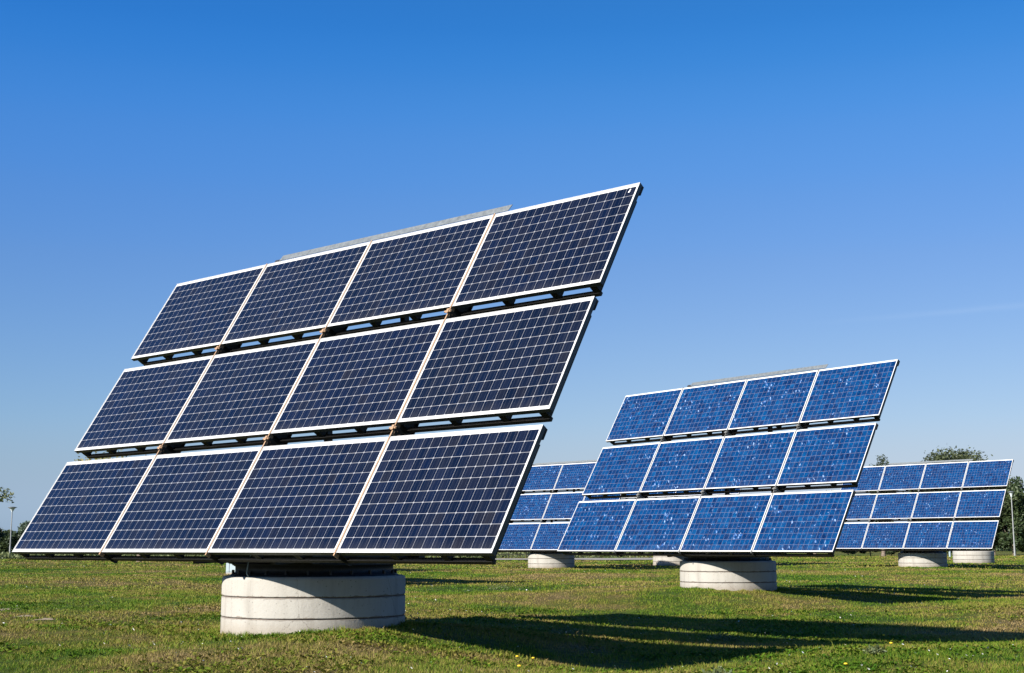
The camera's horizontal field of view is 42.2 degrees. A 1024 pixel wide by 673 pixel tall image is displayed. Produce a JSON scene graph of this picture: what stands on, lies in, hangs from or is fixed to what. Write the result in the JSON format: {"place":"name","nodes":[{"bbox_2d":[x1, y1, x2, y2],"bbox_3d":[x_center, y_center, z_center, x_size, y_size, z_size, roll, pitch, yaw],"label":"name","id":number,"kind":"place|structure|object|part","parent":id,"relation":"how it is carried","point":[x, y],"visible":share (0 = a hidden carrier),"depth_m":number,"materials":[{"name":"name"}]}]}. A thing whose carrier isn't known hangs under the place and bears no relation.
{"place":"outdoors","nodes":[
{"label":"outdoors","id":0,"kind":"place"},
{"bbox_2d":[0,550,1023,672],"bbox_3d":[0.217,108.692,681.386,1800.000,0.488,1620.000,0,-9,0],"label":"ground","id":1,"kind":"structure","parent":0,"point":[610,599],"depth_m":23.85,"materials":[{"name":"green plant"}]},
{"bbox_2d":[0,487,13,502],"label":"tree","id":2,"kind":"object","parent":1,"relation":"on","point":[5,495],"visible":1,"depth_m":62.40,"materials":[{"name":"green plant"}]},
{"bbox_2d":[0,528,23,553],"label":"tree","id":3,"kind":"object","parent":1,"relation":"on","point":[5,539],"visible":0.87,"depth_m":129.34,"materials":[{"name":"green plant"}]},
{"bbox_2d":[8,507,16,556],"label":"street lamp","id":4,"kind":"object","parent":1,"relation":"on","point":[12,509],"visible":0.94,"depth_m":116.76,"materials":[{"name":"grey metal"}]},
{"bbox_2d":[17,520,29,540],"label":"tree","id":5,"kind":"object","parent":1,"relation":"on","point":[23,527],"visible":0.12,"depth_m":172.66,"materials":[{"name":"green plant"}]},
{"bbox_2d":[226,563,234,573],"bbox_3d":[-10.682,8.676,51.226,0.600,1.000,0.460,-3,-10,20],"label":"electrical cabinet","id":6,"kind":"object","parent":1,"relation":"on","point":[230,568],"visible":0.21,"depth_m":51.02,"materials":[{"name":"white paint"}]},
{"bbox_3d":[-10.754,8.631,51.034,0.500,0.790,0.012,-3,-10,20],"label":"door","id":7,"kind":"part","parent":6,"relation":"part of","materials":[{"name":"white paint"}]},
{"bbox_2d":[0,550,651,558],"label":"scrub","id":8,"kind":"object","parent":1,"relation":"on","point":[6,555],"visible":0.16,"depth_m":109.45,"materials":[{"name":"green plant"}]},
{"bbox_2d":[12,182,643,635],"bbox_3d":[-2.533,1.018,15.931,8.496,5.049,2.643,-8,-12,40],"label":"solar tracker","id":9,"kind":"object","parent":1,"relation":"on","point":[326,532],"visible":0.98,"depth_m":15.04,"materials":[{"name":"glass"}]},
{"bbox_2d":[405,615,426,622],"bbox_3d":[-1.323,3.766,17.580,0.463,0.179,0.506,0,-9,0],"label":"weed","id":10,"kind":"object","parent":1,"relation":"on","point":[416,619],"visible":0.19,"depth_m":17.59,"materials":[{"name":"green plant"}]},
{"bbox_2d":[488,583,510,590],"bbox_3d":[-0.335,6.557,34.771,0.648,0.187,0.611,0,-9,0],"label":"weed","id":11,"kind":"object","parent":1,"relation":"on","point":[494,587],"visible":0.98,"depth_m":34.70,"materials":[{"name":"green plant"}]},
{"bbox_2d":[3,567,1017,669],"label":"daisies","id":12,"kind":"object","parent":1,"relation":"on","point":[566,631],"visible":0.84,"depth_m":14.42,"materials":[{"name":"white plant"}]},
{"bbox_2d":[11,545,1018,552],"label":"woodland","id":13,"kind":"object","parent":1,"relation":"on","point":[997,548],"visible":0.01,"depth_m":210.76,"materials":[{"name":"green plant"}]},
{"bbox_2d":[436,550,635,557],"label":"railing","id":14,"kind":"object","parent":1,"relation":"on","point":[508,554],"visible":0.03,"depth_m":106.55,"materials":[{"name":"metal"}]},
{"bbox_2d":[498,460,620,568],"bbox_3d":[1.690,8.265,61.725,8.496,5.002,2.519,-9,-12,43],"label":"solar tracker","id":15,"kind":"object","parent":1,"relation":"on","point":[540,542],"visible":0.62,"depth_m":61.55,"materials":[{"name":"glass"}]},
{"bbox_2d":[549,625,585,634],"bbox_3d":[0.787,4.125,18.660,0.539,0.157,0.514,0,-9,0],"label":"weed","id":16,"kind":"object","parent":1,"relation":"on","point":[568,629],"visible":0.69,"depth_m":18.66,"materials":[{"name":"green plant"}]},
{"bbox_2d":[620,489,740,565],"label":"solar tracker","id":17,"kind":"object","parent":1,"relation":"on","point":[666,560],"visible":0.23,"depth_m":68.69,"materials":[{"name":"metal"}]},
{"bbox_2d":[701,665,736,672],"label":"weed","id":18,"kind":"object","parent":1,"relation":"on","point":[719,669],"visible":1,"depth_m":10.85,"materials":[{"name":"green plant"}]},
{"bbox_2d":[706,632,740,641],"bbox_3d":[2.869,4.082,18.076,0.457,0.145,0.481,0,-9,0],"label":"weed","id":19,"kind":"object","parent":1,"relation":"on","point":[726,638],"visible":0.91,"depth_m":18.02,"materials":[{"name":"green plant"}]},
{"bbox_2d":[557,359,899,590],"bbox_3d":[4.692,3.269,30.198,2.620,5.025,8.496,7,-11,-37],"label":"solar tracker","id":20,"kind":"object","parent":1,"relation":"on","point":[727,541],"visible":0.95,"depth_m":29.47,"materials":[{"name":"glass"}]},
{"bbox_2d":[839,549,860,555],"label":"bush","id":21,"kind":"object","parent":1,"relation":"on","point":[851,552],"visible":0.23,"depth_m":125.11,"materials":[{"name":"green plant"}]},
{"bbox_2d":[859,549,877,555],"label":"bush","id":22,"kind":"object","parent":1,"relation":"on","point":[863,552],"visible":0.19,"depth_m":125.27,"materials":[{"name":"green plant"}]},
{"bbox_2d":[862,644,886,654],"bbox_3d":[3.571,3.078,13.074,0.240,0.108,0.274,0,-9,0],"label":"weed","id":23,"kind":"object","parent":1,"relation":"on","point":[876,649],"visible":0.95,"depth_m":13.05,"materials":[{"name":"green plant"}]},
{"bbox_2d":[869,454,897,555],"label":"tree","id":24,"kind":"object","parent":1,"relation":"on","point":[882,461],"visible":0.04,"depth_m":121.40,"materials":[{"name":"green plant"}]},
{"bbox_2d":[886,549,899,554],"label":"bush","id":25,"kind":"object","parent":1,"relation":"on","point":[890,552],"visible":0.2,"depth_m":124.65,"materials":[{"name":"green plant"}]},
{"bbox_2d":[835,459,1013,567],"bbox_3d":[18.631,8.165,61.113,2.780,4.941,8.496,8,-12,-43],"label":"solar tracker","id":26,"kind":"object","parent":1,"relation":"on","point":[918,544],"visible":0.86,"depth_m":60.49,"materials":[{"name":"glass"}]},
{"bbox_2d":[902,445,1014,552],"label":"tree","id":27,"kind":"object","parent":1,"relation":"on","point":[945,455],"visible":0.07,"depth_m":126.11,"materials":[{"name":"green plant"}]},
{"bbox_2d":[952,549,994,562],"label":"concrete pedestal","id":28,"kind":"object","parent":1,"relation":"on","point":[973,556],"visible":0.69,"depth_m":71.79,"materials":[{"name":"concrete"}]},
{"bbox_2d":[993,529,1004,555],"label":"bush","id":29,"kind":"object","parent":1,"relation":"on","point":[996,542],"visible":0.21,"depth_m":125.27,"materials":[{"name":"green plant"}]},
{"bbox_2d":[986,475,1023,555],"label":"tree","id":30,"kind":"object","parent":1,"relation":"on","point":[1005,527],"visible":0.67,"depth_m":123.52,"materials":[{"name":"green plant"}]},
{"bbox_2d":[1008,491,1015,555],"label":"street lamp","id":31,"kind":"object","parent":1,"relation":"on","point":[1011,493],"visible":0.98,"depth_m":114.86,"materials":[{"name":"grey metal"}]},
{"bbox_2d":[0,0,1023,530],"label":"sky","id":32,"kind":"structure","parent":0,"point":[834,183],"materials":[{"name":"blue"}]},
{"bbox_2d":[495,558,652,559],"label":"path","id":33,"kind":"structure","parent":0,"point":[583,558],"depth_m":99.19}
]}

